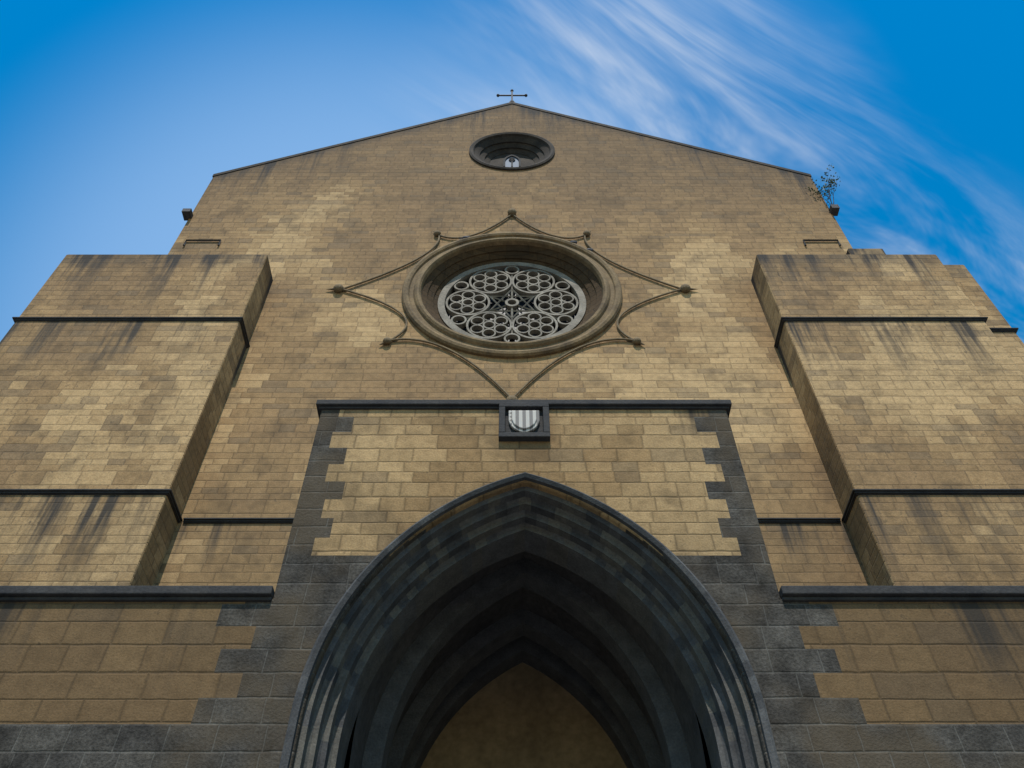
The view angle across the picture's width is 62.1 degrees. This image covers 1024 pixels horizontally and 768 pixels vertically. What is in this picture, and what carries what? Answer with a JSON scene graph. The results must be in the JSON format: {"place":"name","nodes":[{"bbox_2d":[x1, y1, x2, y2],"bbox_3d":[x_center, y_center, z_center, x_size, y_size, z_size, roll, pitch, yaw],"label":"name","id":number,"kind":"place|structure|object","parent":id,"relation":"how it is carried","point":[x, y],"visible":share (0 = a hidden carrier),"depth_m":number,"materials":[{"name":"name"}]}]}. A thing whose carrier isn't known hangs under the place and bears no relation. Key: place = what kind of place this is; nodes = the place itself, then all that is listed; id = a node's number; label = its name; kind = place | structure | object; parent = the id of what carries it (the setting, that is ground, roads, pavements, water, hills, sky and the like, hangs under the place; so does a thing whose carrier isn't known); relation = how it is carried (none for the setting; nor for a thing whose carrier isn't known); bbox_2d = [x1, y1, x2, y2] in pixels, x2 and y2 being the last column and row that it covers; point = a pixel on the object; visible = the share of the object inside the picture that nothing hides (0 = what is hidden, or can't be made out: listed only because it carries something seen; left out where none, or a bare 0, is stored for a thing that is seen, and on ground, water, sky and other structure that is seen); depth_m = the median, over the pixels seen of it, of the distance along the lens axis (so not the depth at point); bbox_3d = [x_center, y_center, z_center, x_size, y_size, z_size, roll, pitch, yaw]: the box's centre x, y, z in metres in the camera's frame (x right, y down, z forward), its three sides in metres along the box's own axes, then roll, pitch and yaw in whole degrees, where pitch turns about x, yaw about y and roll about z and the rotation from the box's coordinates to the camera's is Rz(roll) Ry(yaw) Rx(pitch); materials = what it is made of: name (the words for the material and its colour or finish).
{"place":"outdoors","nodes":[
{"label":"outdoors","id":0,"kind":"place"},
{"bbox_2d":[0,0,1023,342],"label":"sky","id":1,"kind":"structure","parent":0,"point":[117,117],"materials":[{"name":"blue"}]},
{"label":"ground","id":2,"kind":"structure","parent":0,"visible":0},
{"bbox_2d":[154,104,869,591],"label":"facade wall","id":3,"kind":"structure","parent":2,"relation":"on","point":[316,226],"depth_m":31.59,"materials":[{"name":"brown stone"}]},
{"bbox_2d":[182,204,840,245],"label":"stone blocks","id":4,"kind":"object","parent":3,"relation":"attached to","point":[187,213],"visible":1,"depth_m":36.07,"materials":[{"name":"stone"}]},
{"bbox_2d":[402,232,621,358],"bbox_3d":[0.000,-3.484,32.062,8.260,8.260,0.520,0,-50,0],"label":"rose window frame","id":5,"kind":"object","parent":3,"relation":"attached to","point":[426,323],"visible":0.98,"depth_m":31.11,"materials":[{"name":"brown stone"}]},
{"bbox_2d":[422,245,601,328],"bbox_3d":[0.000,-3.158,32.335,6.880,6.880,0.930,0,-50,0],"label":"window reveal","id":6,"kind":"object","parent":3,"relation":"attached to","point":[443,274],"visible":0.48,"depth_m":33.83,"materials":[{"name":"brown stone"}]},
{"bbox_2d":[438,262,585,341],"bbox_3d":[0.000,-3.036,32.438,5.640,5.640,0.270,0,-50,0],"label":"rose window tracery","id":7,"kind":"object","parent":6,"relation":"in","point":[482,279],"visible":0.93,"depth_m":32.45,"materials":[{"name":"grey stone"}]},
{"bbox_2d":[445,271,578,341],"bbox_3d":[0.000,-2.825,32.614,5.700,5.700,0.001,0,-50,0],"label":"window glass","id":8,"kind":"object","parent":7,"relation":"in","point":[502,303],"visible":0.06,"depth_m":32.76,"materials":[{"name":"black glass"}]},
{"bbox_2d":[327,208,696,399],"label":"star-shaped molding","id":9,"kind":"structure","parent":3,"relation":"attached to","point":[340,288],"depth_m":31.70,"materials":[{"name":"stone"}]},
{"bbox_2d":[459,236,592,250],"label":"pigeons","id":10,"kind":"object","parent":9,"relation":"attached to","point":[590,249],"visible":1,"depth_m":34.40,"materials":[{"name":"grey"}]},
{"bbox_2d":[469,132,554,170],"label":"oculus frame","id":11,"kind":"object","parent":3,"relation":"attached to","point":[487,149],"visible":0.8,"depth_m":42.22,"materials":[{"name":"stone"}]},
{"bbox_2d":[490,154,533,166],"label":"oculus back wall","id":12,"kind":"structure","parent":11,"relation":"attached to","point":[498,160],"depth_m":41.95,"materials":[{"name":"stone"}]},
{"bbox_2d":[503,155,520,166],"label":"window tracery","id":13,"kind":"object","parent":12,"relation":"attached to","point":[511,159],"visible":0.97,"depth_m":41.76,"materials":[{"name":"grey stone"}]},
{"bbox_2d":[505,157,518,166],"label":"oculus window","id":14,"kind":"structure","parent":13,"relation":"in","point":[508,163],"depth_m":41.56,"materials":[{"name":"glass"}]},
{"bbox_2d":[212,102,811,176],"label":"roof coping","id":15,"kind":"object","parent":3,"relation":"on","point":[506,104],"visible":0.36,"depth_m":42.28,"materials":[{"name":"stone"}]},
{"bbox_2d":[496,89,527,101],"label":"cross","id":16,"kind":"object","parent":15,"relation":"on","point":[511,95],"visible":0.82,"depth_m":47.37,"materials":[{"name":"metal"}]},
{"bbox_2d":[805,165,840,203],"bbox_3d":[13.903,-8.540,37.560,1.282,2.539,1.780,24,-54,-19],"label":"shrub","id":17,"kind":"object","parent":3,"relation":"on","point":[831,182],"depth_m":37.54,"materials":[{"name":"green plant"}]},
{"bbox_2d":[0,254,1023,585],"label":"buttresses","id":18,"kind":"structure","parent":2,"relation":"on","point":[142,404],"depth_m":25.47,"materials":[{"name":"brown stone"}]},
{"bbox_2d":[0,317,1023,523],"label":"string courses","id":19,"kind":"object","parent":18,"relation":"attached to","point":[168,493],"visible":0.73,"depth_m":23.29,"materials":[{"name":"grey stone"}]},
{"bbox_2d":[846,249,884,253],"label":"corner block","id":20,"kind":"structure","parent":18,"relation":"on","point":[865,251],"depth_m":33.53,"materials":[{"name":"beige stone"}]},
{"bbox_2d":[699,723,710,767],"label":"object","id":21,"kind":"object","parent":2,"relation":"on","point":[708,763],"depth_m":18.24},
{"bbox_2d":[0,400,1023,601],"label":"porch cornices","id":22,"kind":"object","parent":21,"relation":"attached to","point":[266,593],"visible":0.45,"depth_m":14.21,"materials":[{"name":"grey stone"}]},
{"bbox_2d":[0,410,1023,767],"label":"portal wall","id":23,"kind":"structure","parent":21,"relation":"attached to","point":[214,684],"depth_m":13.73,"materials":[{"name":"beige stone"}]},
{"bbox_2d":[279,472,780,767],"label":"arch mouldings","id":24,"kind":"object","parent":23,"relation":"attached to","point":[648,591],"visible":1,"depth_m":14.86,"materials":[{"name":"grey stone"}]},
{"bbox_2d":[499,403,549,440],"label":"frame arms","id":25,"kind":"object","parent":21,"relation":"attached to","point":[540,432],"visible":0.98,"depth_m":17.38},
{"bbox_2d":[509,410,539,431],"bbox_3d":[0.250,0.772,17.464,0.640,0.677,0.105,0,-50,0],"label":"arms shield","id":26,"kind":"object","parent":25,"relation":"in","point":[524,420],"visible":1,"depth_m":17.44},
{"bbox_2d":[344,662,706,767],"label":"porch back wall","id":27,"kind":"structure","parent":21,"relation":"in","point":[522,715],"depth_m":18.70,"materials":[{"name":"brown stone"}]},
{"bbox_2d":[349,551,705,767],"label":"porch vault","id":28,"kind":"object","parent":21,"relation":"in","point":[534,603],"visible":0.16,"depth_m":17.09,"materials":[{"name":"grey stone"}]},
{"bbox_2d":[361,558,691,767],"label":"porch ribs","id":29,"kind":"object","parent":28,"relation":"attached to","point":[580,672],"visible":1,"depth_m":17.63,"materials":[{"name":"grey stone"}]}
]}

